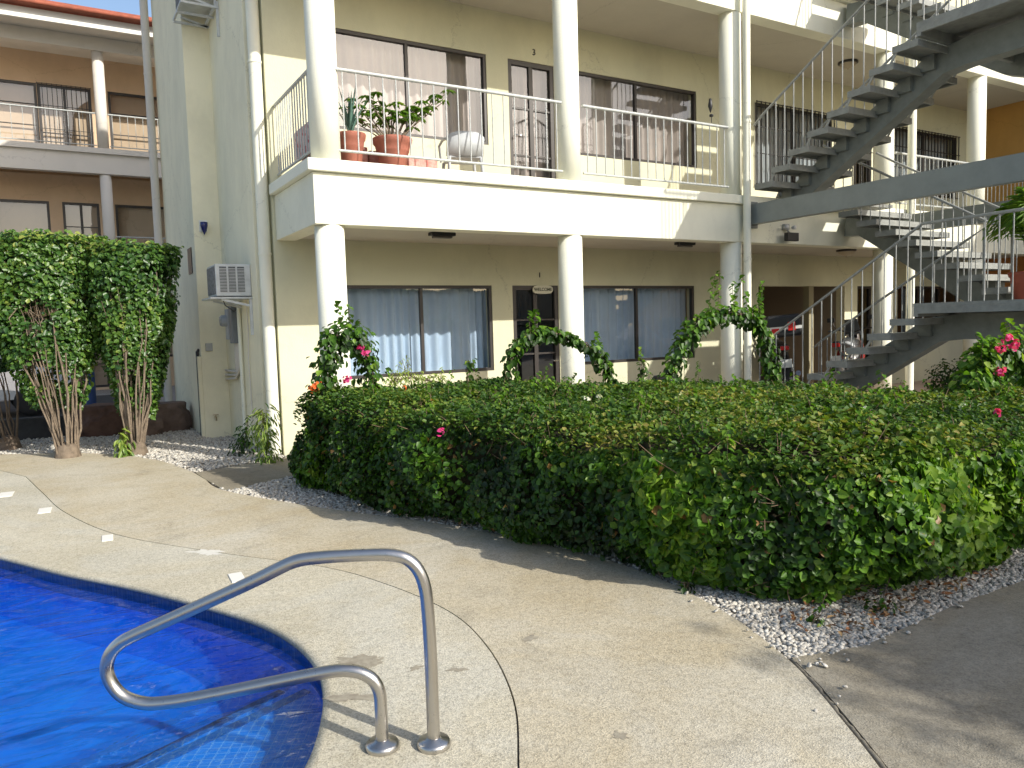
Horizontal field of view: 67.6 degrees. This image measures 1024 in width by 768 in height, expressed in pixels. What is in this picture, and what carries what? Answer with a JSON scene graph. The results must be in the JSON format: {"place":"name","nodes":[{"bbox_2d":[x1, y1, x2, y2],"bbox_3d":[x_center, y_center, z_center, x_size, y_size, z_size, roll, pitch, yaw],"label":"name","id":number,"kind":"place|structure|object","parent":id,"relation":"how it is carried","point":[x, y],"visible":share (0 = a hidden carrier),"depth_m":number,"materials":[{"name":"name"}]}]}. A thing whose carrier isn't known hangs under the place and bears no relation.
{"place":"outdoors","nodes":[
{"label":"outdoors","id":0,"kind":"place"},
{"bbox_2d":[0,395,123,418],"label":"driveway","id":1,"kind":"structure","parent":0,"point":[105,399],"depth_m":18.24,"materials":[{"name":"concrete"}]},
{"bbox_2d":[0,356,70,415],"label":"parked car","id":2,"kind":"object","parent":1,"relation":"on","point":[24,408],"visible":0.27,"depth_m":15.73,"materials":[{"name":"silver metal"}]},
{"bbox_2d":[84,372,96,404],"bbox_3d":[-7.976,0.137,14.489,0.180,1.150,0.175,-4,5,-31],"label":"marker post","id":3,"kind":"object","parent":1,"relation":"on","point":[91,396],"visible":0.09,"depth_m":14.44,"materials":[{"name":"blue paint"}]},
{"bbox_2d":[0,0,174,389],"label":"apartment building","id":4,"kind":"structure","parent":0,"point":[74,153],"depth_m":22.29,"materials":[{"name":"beige paint"}]},
{"bbox_2d":[0,79,39,142],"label":"door","id":5,"kind":"structure","parent":4,"relation":"in","point":[1,80],"depth_m":22.23,"materials":[{"name":"brown metal"}]},
{"bbox_2d":[0,199,50,230],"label":"window","id":6,"kind":"structure","parent":4,"relation":"in","point":[1,200],"depth_m":22.43,"materials":[{"name":"brown metal"}]},
{"bbox_2d":[36,82,93,146],"bbox_3d":[-13.206,-7.756,22.679,1.400,2.120,0.157,-4,5,-31],"label":"door","id":7,"kind":"structure","parent":4,"relation":"in","point":[63,87],"depth_m":22.64,"materials":[{"name":"brown metal"}]},
{"bbox_2d":[62,202,100,235],"bbox_3d":[-12.938,-4.369,23.093,0.970,2.150,0.070,-4,5,-31],"label":"door","id":8,"kind":"structure","parent":4,"relation":"in","point":[82,227],"depth_m":23.03,"materials":[{"name":"brown metal"}]},
{"bbox_2d":[96,363,109,387],"bbox_3d":[-12.836,-0.961,23.359,0.900,2.150,0.070,-4,5,-31],"label":"door","id":9,"kind":"structure","parent":4,"relation":"in","point":[108,385],"depth_m":23.56,"materials":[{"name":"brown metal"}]},
{"bbox_2d":[107,91,157,148],"bbox_3d":[-11.206,-7.999,23.912,2.440,1.900,0.070,-4,5,-31],"label":"door","id":10,"kind":"structure","parent":4,"relation":"in","point":[108,93],"depth_m":23.35,"materials":[{"name":"brown metal"}]},
{"bbox_2d":[115,205,163,240],"bbox_3d":[-11.116,-4.869,24.153,2.440,1.420,0.070,-4,5,-31],"label":"window","id":11,"kind":"structure","parent":4,"relation":"in","point":[116,206],"depth_m":23.56,"materials":[{"name":"brown metal"}]},
{"bbox_2d":[50,0,151,16],"label":"sky","id":12,"kind":"structure","parent":0,"point":[125,6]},
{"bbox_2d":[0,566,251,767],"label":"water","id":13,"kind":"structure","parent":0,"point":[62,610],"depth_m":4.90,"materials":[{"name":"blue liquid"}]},
{"bbox_2d":[0,616,257,767],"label":"pool floor","id":14,"kind":"structure","parent":0,"point":[76,718],"depth_m":4.31,"materials":[{"name":"tile"}]},
{"bbox_2d":[0,577,322,707],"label":"pool wall","id":15,"kind":"structure","parent":14,"relation":"on","point":[208,655],"depth_m":4.90,"materials":[{"name":"tile"}]},
{"bbox_2d":[0,560,322,700],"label":"pool waterline","id":16,"kind":"object","parent":15,"relation":"attached to","point":[260,638],"visible":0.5,"depth_m":4.82,"materials":[{"name":"tile"}]},
{"bbox_2d":[0,553,331,767],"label":"pool coping","id":17,"kind":"object","parent":16,"relation":"on","point":[307,651],"visible":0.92,"depth_m":4.37,"materials":[{"name":"concrete"}]},
{"bbox_2d":[137,689,289,767],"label":"pool step","id":18,"kind":"object","parent":14,"relation":"on","point":[276,699],"visible":0.07,"depth_m":3.86,"materials":[{"name":"tile"}]},
{"bbox_2d":[121,690,284,767],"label":"step edge mosaic","id":19,"kind":"object","parent":18,"relation":"on","point":[193,735],"visible":1,"depth_m":3.73},
{"bbox_2d":[157,688,321,767],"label":"pool step","id":20,"kind":"object","parent":18,"relation":"on","point":[284,736],"visible":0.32,"depth_m":3.39,"materials":[{"name":"tile"}]},
{"bbox_2d":[139,689,309,767],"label":"step edge mosaic","id":21,"kind":"object","parent":20,"relation":"on","point":[177,753],"visible":1,"depth_m":3.50},
{"bbox_2d":[0,427,286,472],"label":"gravel","id":22,"kind":"structure","parent":0,"point":[193,447],"depth_m":10.82,"materials":[{"name":"gravel"}]},
{"bbox_2d":[0,250,37,450],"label":"tall bush","id":23,"kind":"object","parent":22,"relation":"on","point":[9,442],"visible":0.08,"depth_m":11.08,"materials":[{"name":"green plant"}]},
{"bbox_2d":[71,403,123,436],"bbox_3d":[-6.710,0.610,12.592,0.935,0.554,0.680,-4,5,-31],"label":"boulder","id":24,"kind":"object","parent":22,"relation":"on","point":[101,419],"visible":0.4,"depth_m":12.30,"materials":[{"name":"stone"}]},
{"bbox_2d":[82,237,184,455],"bbox_3d":[-5.158,-0.503,10.582,1.306,2.908,1.108,-4,5,-31],"label":"tall bush","id":25,"kind":"object","parent":22,"relation":"on","point":[135,326],"visible":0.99,"depth_m":10.28,"materials":[{"name":"green plant"}]},
{"bbox_2d":[143,416,163,435],"bbox_3d":[-5.945,0.698,12.355,0.561,0.317,0.425,-4,5,-31],"label":"boulder","id":26,"kind":"object","parent":22,"relation":"on","point":[154,427],"visible":0.27,"depth_m":12.28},
{"bbox_2d":[145,401,191,431],"bbox_3d":[-5.809,0.571,12.895,0.714,0.528,0.612,-4,5,-31],"label":"boulder","id":27,"kind":"object","parent":22,"relation":"on","point":[175,415],"visible":0.56,"depth_m":12.69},
{"bbox_2d":[196,457,300,489],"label":"side path","id":28,"kind":"structure","parent":0,"point":[237,476],"depth_m":8.70,"materials":[{"name":"concrete"}]},
{"bbox_2d":[0,471,516,767],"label":"pool deck","id":29,"kind":"structure","parent":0,"point":[329,616],"depth_m":4.15,"materials":[{"name":"concrete"}]},
{"bbox_2d":[0,491,14,497],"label":"deck marker","id":30,"kind":"object","parent":29,"relation":"on","point":[6,494],"visible":1,"depth_m":7.89,"materials":[{"name":"white"}]},
{"bbox_2d":[37,507,51,513],"bbox_3d":[-4.348,1.176,7.124,0.105,0.008,0.230,-4,5,-28],"label":"deck marker","id":31,"kind":"object","parent":29,"relation":"on","point":[44,510],"visible":1,"depth_m":7.10,"materials":[{"name":"white"}]},
{"bbox_2d":[102,534,112,541],"bbox_3d":[-3.218,1.224,6.089,0.081,0.008,0.190,-4,5,-28],"label":"deck marker","id":32,"kind":"object","parent":29,"relation":"on","point":[109,537],"visible":1,"depth_m":6.08,"materials":[{"name":"white"}]},
{"bbox_2d":[186,549,224,555],"bbox_3d":[-2.240,1.234,5.626,0.326,0.001,0.140,0,5,25],"label":"pale patch","id":33,"kind":"object","parent":29,"relation":"on","point":[207,552],"visible":1,"depth_m":5.62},
{"bbox_2d":[228,572,244,582],"bbox_3d":[-1.802,1.267,5.012,0.087,0.008,0.200,-4,5,-28],"label":"deck marker","id":34,"kind":"object","parent":29,"relation":"on","point":[235,577],"visible":0.76,"depth_m":5.02,"materials":[{"name":"white"}]},
{"bbox_2d":[99,548,450,756],"bbox_3d":[-0.900,1.016,2.896,1.311,0.780,0.130,-2,4,-1],"label":"pool handrail","id":35,"kind":"object","parent":29,"relation":"on","point":[433,740],"visible":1,"depth_m":2.88,"materials":[{"name":"silver metal"}]},
{"bbox_2d":[322,692,373,701],"bbox_3d":[-0.687,1.365,3.344,0.286,0.001,0.086,-2,4,-3],"label":"damp patch","id":36,"kind":"object","parent":29,"relation":"on","point":[346,696],"visible":0.85,"depth_m":3.34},
{"bbox_2d":[338,654,379,666],"bbox_3d":[-0.753,1.339,3.710,0.218,0.001,0.150,-1,4,7],"label":"damp patch","id":37,"kind":"object","parent":29,"relation":"on","point":[364,660],"visible":0.88,"depth_m":3.71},
{"bbox_2d":[366,657,383,667],"bbox_3d":[-0.660,1.339,3.676,0.127,0.001,0.079,-4,5,-31],"label":"damp patch","id":38,"kind":"object","parent":29,"relation":"on","point":[374,662],"visible":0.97,"depth_m":3.68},
{"bbox_2d":[410,665,424,670],"bbox_3d":[-0.451,1.338,3.615,0.083,0.001,0.053,-4,5,-31],"label":"damp patch","id":39,"kind":"object","parent":29,"relation":"on","point":[417,667],"visible":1,"depth_m":3.61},
{"bbox_2d":[447,667,469,671],"bbox_3d":[-0.254,1.335,3.578,0.117,0.001,0.042,-2,4,2],"label":"damp patch","id":40,"kind":"object","parent":29,"relation":"on","point":[457,669],"visible":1,"depth_m":3.58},
{"bbox_2d":[212,473,640,570],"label":"gravel","id":41,"kind":"structure","parent":0,"point":[291,491],"depth_m":7.27,"materials":[{"name":"gravel"}]},
{"bbox_2d":[0,453,879,767],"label":"walkway","id":42,"kind":"structure","parent":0,"point":[662,673],"depth_m":4.06,"materials":[{"name":"concrete"}]},
{"bbox_2d":[0,228,110,458],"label":"tall bush","id":43,"kind":"object","parent":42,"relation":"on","point":[46,269],"visible":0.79,"depth_m":10.09,"materials":[{"name":"green plant"}]},
{"bbox_2d":[521,634,539,641],"bbox_3d":[0.089,1.300,3.909,0.106,0.001,0.063,-6,6,-42],"label":"damp patch","id":44,"kind":"object","parent":42,"relation":"on","point":[531,637],"visible":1,"depth_m":3.91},
{"bbox_2d":[613,731,629,739],"bbox_3d":[0.425,1.363,2.967,0.070,0.001,0.055,0,5,20],"label":"damp patch","id":45,"kind":"object","parent":42,"relation":"on","point":[620,735],"visible":1,"depth_m":2.97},
{"bbox_2d":[790,659,886,767],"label":"expansion joint","id":46,"kind":"object","parent":42,"relation":"on","point":[876,758],"visible":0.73,"depth_m":3.04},
{"bbox_2d":[0,385,1021,767],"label":"ground","id":47,"kind":"structure","parent":0,"point":[108,391],"depth_m":7.60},
{"bbox_2d":[0,414,69,439],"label":"wall","id":48,"kind":"structure","parent":47,"relation":"on","point":[34,427],"depth_m":12.22,"materials":[{"name":"stone"}]},
{"bbox_2d":[113,427,135,457],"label":"weed","id":49,"kind":"object","parent":47,"relation":"on","point":[121,443],"visible":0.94,"depth_m":10.15,"materials":[{"name":"green plant"}]},
{"bbox_2d":[227,415,257,456],"bbox_3d":[-3.539,0.747,10.073,0.381,0.681,0.418,-1,5,13],"label":"weed","id":50,"kind":"object","parent":47,"relation":"on","point":[245,441],"visible":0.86,"depth_m":10.03,"materials":[{"name":"green plant"}]},
{"bbox_2d":[245,403,283,464],"bbox_3d":[-3.040,0.687,9.434,0.426,0.929,0.416,0,5,16],"label":"weed","id":51,"kind":"object","parent":47,"relation":"on","point":[265,445],"visible":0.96,"depth_m":9.39,"materials":[{"name":"green plant"}]},
{"bbox_2d":[139,0,1023,455],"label":"apartment building","id":52,"kind":"structure","parent":47,"relation":"on","point":[615,162],"depth_m":11.57,"materials":[{"name":"beige paint"}]},
{"bbox_2d":[187,247,192,274],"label":"vent window","id":53,"kind":"structure","parent":52,"relation":"in","point":[189,251],"depth_m":12.05,"materials":[{"name":"grey metal"}]},
{"bbox_2d":[173,0,219,36],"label":"air conditioner","id":54,"kind":"object","parent":52,"relation":"attached to","point":[202,8],"visible":1,"depth_m":11.12,"materials":[{"name":"white metal"}]},
{"bbox_2d":[199,220,207,234],"bbox_3d":[-4.696,-2.388,11.670,0.120,0.230,0.132,-4,5,-31],"label":"wall lamp","id":55,"kind":"object","parent":52,"relation":"attached to","point":[203,226],"visible":1,"depth_m":11.65,"materials":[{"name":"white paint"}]},
{"bbox_2d":[205,343,212,350],"bbox_3d":[-4.689,-0.570,11.847,0.100,0.120,0.023,-4,5,-31],"label":"outlet box","id":56,"kind":"object","parent":52,"relation":"attached to","point":[209,346],"visible":1,"depth_m":11.84,"materials":[{"name":"silver metal"}]},
{"bbox_2d":[202,264,253,334],"bbox_3d":[-3.870,-1.128,10.388,0.529,0.940,0.690,-4,5,-31],"label":"air conditioner","id":57,"kind":"object","parent":52,"relation":"attached to","point":[230,283],"visible":1,"depth_m":10.13,"materials":[{"name":"white metal"}]},
{"bbox_2d":[219,299,252,439],"bbox_3d":[-4.154,-0.393,11.168,0.315,2.300,1.659,-4,5,-31],"label":"electrical meter","id":58,"kind":"object","parent":52,"relation":"attached to","point":[228,320],"visible":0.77,"depth_m":11.02,"materials":[{"name":"metal"}]},
{"bbox_2d":[236,301,246,436],"bbox_3d":[-3.858,-0.242,10.921,0.049,2.180,0.052,-4,5,-31],"label":"pipe","id":59,"kind":"object","parent":52,"relation":"attached to","point":[241,363],"depth_m":10.90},
{"bbox_2d":[294,122,310,161],"bbox_3d":[-2.325,-2.826,9.291,0.360,0.620,0.940,-4,5,-31],"label":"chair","id":60,"kind":"object","parent":52,"relation":"on","point":[309,155],"visible":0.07,"depth_m":9.29,"materials":[{"name":"plastic"}]},
{"bbox_2d":[338,89,367,161],"bbox_3d":[-1.910,-3.002,8.934,0.410,0.998,0.379,-4,5,-31],"label":"potted aloe","id":61,"kind":"object","parent":52,"relation":"on","point":[351,137],"visible":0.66,"depth_m":8.87,"materials":[{"name":"ceramic"}]},
{"bbox_2d":[362,147,367,161],"bbox_3d":[-2.071,-2.713,9.427,0.480,0.360,0.400,-4,5,-31],"label":"brick stand","id":62,"kind":"object","parent":52,"relation":"on","point":[365,158],"visible":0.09,"depth_m":9.35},
{"bbox_2d":[368,151,378,162],"bbox_3d":[-1.724,-2.721,9.598,0.230,0.330,0.300,-4,5,-31],"label":"brick stand","id":63,"kind":"object","parent":52,"relation":"on","point":[372,158],"visible":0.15,"depth_m":9.43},
{"bbox_2d":[339,89,456,165],"bbox_3d":[-1.355,-3.096,9.295,1.528,1.100,0.488,-4,5,-31],"label":"potted umbrella plant","id":64,"kind":"object","parent":52,"relation":"on","point":[391,143],"visible":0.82,"depth_m":9.15,"materials":[{"name":"green plant"}]},
{"bbox_2d":[335,28,487,144],"bbox_3d":[-1.529,-4.142,10.807,2.621,1.340,0.288,-4,5,-31],"label":"window","id":65,"kind":"structure","parent":52,"relation":"in","point":[359,51],"depth_m":10.97,"materials":[{"name":"glass"}]},
{"bbox_2d":[347,285,493,378],"bbox_3d":[-1.356,-0.795,11.113,2.401,1.310,0.290,-4,5,-31],"label":"window","id":66,"kind":"structure","parent":52,"relation":"in","point":[436,327],"depth_m":11.24,"materials":[{"name":"fabric"}]},
{"bbox_2d":[407,158,437,167],"bbox_3d":[-1.213,-2.720,9.787,0.400,0.270,0.400,-4,5,-31],"label":"brick stand","id":67,"kind":"object","parent":52,"relation":"on","point":[422,163],"visible":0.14,"depth_m":9.60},
{"bbox_2d":[428,232,455,238],"bbox_3d":[-0.891,-1.893,9.761,0.340,0.072,0.120,-4,5,-31],"label":"ceiling lamp","id":68,"kind":"object","parent":52,"relation":"attached to","point":[443,235],"visible":0.99,"depth_m":9.71,"materials":[{"name":"black plastic"}]},
{"bbox_2d":[438,131,484,171],"bbox_3d":[-0.661,-2.946,10.246,0.576,0.722,0.571,-3,5,-16],"label":"plastic chair","id":69,"kind":"object","parent":52,"relation":"on","point":[453,149],"visible":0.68,"depth_m":10.02,"materials":[{"name":"plastic"}]},
{"bbox_2d":[508,59,555,178],"bbox_3d":[0.261,-3.872,11.840,0.932,2.140,0.368,-4,5,-31],"label":"door","id":70,"kind":"structure","parent":52,"relation":"in","point":[524,78],"depth_m":11.92,"materials":[{"name":"glass"}]},
{"bbox_2d":[512,286,559,395],"bbox_3d":[0.395,-0.477,12.001,0.850,2.120,0.157,-4,5,-31],"label":"door","id":71,"kind":"structure","parent":52,"relation":"in","point":[525,300],"depth_m":12.02,"materials":[{"name":"brown metal"}]},
{"bbox_2d":[532,285,552,293],"bbox_3d":[0.481,-1.474,11.958,0.370,0.130,0.021,-4,5,-31],"label":"door sign","id":72,"kind":"object","parent":52,"relation":"attached to","point":[542,289],"visible":1,"depth_m":11.95,"materials":[{"name":"beige"}]},
{"bbox_2d":[579,71,695,167],"bbox_3d":[2.002,-4.405,12.903,2.814,1.340,0.287,-4,5,-31],"label":"window","id":73,"kind":"structure","parent":52,"relation":"in","point":[613,93],"depth_m":12.99,"materials":[{"name":"glass"}]},
{"bbox_2d":[583,286,694,364],"bbox_3d":[2.060,-1.049,13.140,2.726,1.310,0.287,-4,5,-31],"label":"window","id":74,"kind":"structure","parent":52,"relation":"in","point":[626,319],"depth_m":13.24,"materials":[{"name":"brown"}]},
{"bbox_2d":[674,242,695,246],"bbox_3d":[2.680,-2.158,11.859,0.340,0.072,0.120,-4,5,-31],"label":"ceiling lamp","id":75,"kind":"object","parent":52,"relation":"attached to","point":[684,244],"visible":0.98,"depth_m":11.80,"materials":[{"name":"black plastic"}]},
{"bbox_2d":[708,98,712,122],"bbox_3d":[2.959,-4.076,11.397,0.085,0.360,0.067,-4,5,-31],"label":"hanging ornament","id":76,"kind":"object","parent":52,"relation":"hanging from","point":[710,105],"visible":1,"depth_m":11.38,"materials":[{"name":"black plastic"}]},
{"bbox_2d":[782,224,798,241],"bbox_3d":[4.411,-2.412,12.190,0.260,0.280,0.178,-4,5,-31],"label":"floodlight","id":77,"kind":"object","parent":52,"relation":"attached to","point":[790,236],"visible":1,"depth_m":12.12,"materials":[{"name":"black plastic"}]},
{"bbox_2d":[755,100,834,187],"bbox_3d":[5.404,-4.545,14.881,2.320,1.560,0.376,-4,5,-31],"label":"window","id":78,"kind":"structure","parent":52,"relation":"in","point":[760,108],"depth_m":14.77,"materials":[{"name":"brown glass"}]},
{"bbox_2d":[836,249,856,256],"bbox_3d":[6.122,-2.390,14.021,0.350,0.139,0.350,-4,5,-31],"label":"ceiling lamp","id":79,"kind":"object","parent":52,"relation":"attached to","point":[845,252],"visible":0.98,"depth_m":13.91,"materials":[{"name":"glass"}]},
{"bbox_2d":[838,59,857,69],"bbox_3d":[6.157,-5.827,14.022,0.350,0.139,0.350,-4,5,-31],"label":"ceiling lamp","id":80,"kind":"object","parent":52,"relation":"attached to","point":[847,64],"visible":0.91,"depth_m":13.93,"materials":[{"name":"glass"}]},
{"bbox_2d":[853,147,873,184],"bbox_3d":[7.262,-4.369,15.875,0.640,2.150,0.157,-4,5,-31],"label":"door","id":81,"kind":"structure","parent":52,"relation":"in","point":[856,167],"depth_m":15.88,"materials":[{"name":"brown metal"}]},
{"bbox_2d":[857,286,870,357],"bbox_3d":[7.422,-1.004,16.224,0.480,2.120,0.070,-4,5,-31],"label":"door","id":82,"kind":"structure","parent":52,"relation":"in","point":[866,289],"depth_m":16.23,"materials":[{"name":"wood"}]},
{"bbox_2d":[751,152,1023,228],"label":"steel beam","id":83,"kind":"structure","parent":52,"relation":"attached to","point":[998,171],"depth_m":9.71,"materials":[{"name":"metal"}]},
{"bbox_2d":[753,0,1023,198],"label":"steel staircase","id":84,"kind":"structure","parent":52,"relation":"attached to","point":[945,42],"depth_m":10.46,"materials":[{"name":"metal"}]},
{"bbox_2d":[754,144,1023,390],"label":"steel staircase","id":85,"kind":"structure","parent":52,"relation":"on","point":[989,304],"depth_m":10.78,"materials":[{"name":"metal"}]},
{"bbox_2d":[981,186,1023,298],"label":"potted palm","id":86,"kind":"object","parent":85,"relation":"on","point":[1006,221],"visible":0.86,"depth_m":9.74,"materials":[{"name":"green plant"}]},
{"bbox_2d":[894,126,959,199],"bbox_3d":[9.086,-4.884,17.058,2.602,1.430,0.366,-4,5,-31],"label":"window","id":87,"kind":"structure","parent":52,"relation":"in","point":[927,144],"depth_m":17.09,"materials":[{"name":"brown glass"}]},
{"bbox_2d":[897,286,959,331],"bbox_3d":[9.448,-1.589,17.401,2.450,1.250,0.070,-4,5,-31],"label":"window","id":88,"kind":"structure","parent":52,"relation":"in","point":[939,291],"depth_m":17.26,"materials":[{"name":"brown glass"}]},
{"bbox_2d":[901,200,1010,230],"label":"steel beam","id":89,"kind":"structure","parent":52,"relation":"attached to","point":[978,209],"depth_m":12.77,"materials":[{"name":"metal"}]},
{"bbox_2d":[287,361,1023,603],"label":"hedge","id":90,"kind":"object","parent":47,"relation":"on","point":[805,492],"visible":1,"depth_m":4.84,"materials":[{"name":"green plant"}]},
{"bbox_2d":[301,300,391,421],"bbox_3d":[-1.716,-0.203,7.893,0.947,1.305,0.429,-3,5,-16],"label":"flowering shrub","id":91,"kind":"object","parent":90,"relation":"on","point":[359,347],"visible":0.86,"depth_m":7.80,"materials":[{"name":"green plant"}]},
{"bbox_2d":[383,355,446,387],"bbox_3d":[-1.150,0.078,8.661,0.978,0.811,0.262,-4,5,-31],"label":"ornamental shrub","id":92,"kind":"object","parent":90,"relation":"on","point":[395,381],"visible":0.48,"depth_m":8.64,"materials":[{"name":"green plant"}]},
{"bbox_2d":[464,358,476,380],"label":"young shrub","id":93,"kind":"object","parent":90,"relation":"in","point":[469,365],"visible":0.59,"depth_m":8.56,"materials":[{"name":"green plant"}]},
{"bbox_2d":[500,309,618,392],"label":"vine arch","id":94,"kind":"structure","parent":90,"relation":"on","point":[527,340],"depth_m":8.35,"materials":[{"name":"green plant"}]},
{"bbox_2d":[636,347,648,381],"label":"young shrub","id":95,"kind":"object","parent":90,"relation":"in","point":[642,372],"visible":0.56,"depth_m":8.56,"materials":[{"name":"green plant"}]},
{"bbox_2d":[657,271,782,384],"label":"vine arch","id":96,"kind":"structure","parent":90,"relation":"on","point":[693,332],"depth_m":8.74,"materials":[{"name":"green plant"}]},
{"bbox_2d":[948,318,1023,412],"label":"bougainvillea","id":97,"kind":"object","parent":90,"relation":"in","point":[993,360],"visible":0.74,"depth_m":6.19,"materials":[{"name":"green plant"}]},
{"bbox_2d":[677,564,695,593],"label":"weed","id":98,"kind":"object","parent":47,"relation":"on","point":[684,588],"visible":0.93,"depth_m":4.52,"materials":[{"name":"green plant"}]},
{"bbox_2d":[863,578,896,613],"bbox_3d":[1.993,1.170,4.148,0.125,0.287,0.168,-8,8,-56],"label":"weed","id":99,"kind":"object","parent":47,"relation":"on","point":[879,604],"visible":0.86,"depth_m":4.14,"materials":[{"name":"green plant"}]},
{"bbox_2d":[925,358,967,390],"bbox_3d":[6.024,0.131,10.496,0.668,0.985,0.658,-4,5,-31],"label":"porch shrub","id":100,"kind":"object","parent":47,"relation":"on","point":[945,380],"visible":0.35,"depth_m":10.49,"materials":[{"name":"green plant"}]},
{"bbox_2d":[652,375,674,380],"bbox_3d":[2.465,0.172,12.454,0.400,0.640,0.400,-4,5,-31],"label":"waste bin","id":101,"kind":"object","parent":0,"point":[655,377],"visible":0.1,"depth_m":12.31,"materials":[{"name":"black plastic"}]},
{"bbox_2d":[763,313,801,385],"bbox_3d":[4.790,-0.472,13.817,0.866,1.544,2.228,-5,4,12],"label":"car","id":102,"kind":"object","parent":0,"point":[775,323],"visible":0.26,"depth_m":12.76,"materials":[{"name":"black metal"}]},
{"bbox_2d":[641,547,1023,659],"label":"gravel","id":103,"kind":"structure","parent":0,"point":[1010,571],"depth_m":4.21,"materials":[{"name":"gravel"}]},
{"bbox_2d":[806,592,831,626],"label":"weed","id":104,"kind":"object","parent":103,"relation":"on","point":[809,618],"visible":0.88,"depth_m":4.01,"materials":[{"name":"green plant"}]},
{"bbox_2d":[779,568,999,635],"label":"leaf litter","id":105,"kind":"object","parent":103,"relation":"on","point":[885,613],"visible":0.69,"depth_m":4.19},
{"bbox_2d":[827,314,871,370],"bbox_3d":[6.287,-0.521,14.308,0.866,1.480,2.203,-3,3,35],"label":"motorcycle","id":106,"kind":"object","parent":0,"point":[857,334],"visible":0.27,"depth_m":14.46,"materials":[{"name":"black metal"}]},
{"bbox_2d":[792,581,1023,767],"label":"path","id":107,"kind":"structure","parent":0,"point":[944,688],"depth_m":3.31,"materials":[{"name":"concrete"}]},
{"bbox_2d":[684,591,963,711],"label":"stray gravel","id":108,"kind":"structure","parent":107,"relation":"on","point":[809,665],"depth_m":3.77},
{"bbox_2d":[956,370,1023,400],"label":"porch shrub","id":109,"kind":"object","parent":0,"point":[1015,377],"depth_m":7.65,"materials":[{"name":"green plant"}]},
{"bbox_2d":[985,101,1023,340],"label":"ochre building","id":110,"kind":"structure","parent":0,"point":[1004,130],"depth_m":17.54,"materials":[{"name":"paint"}]}
]}

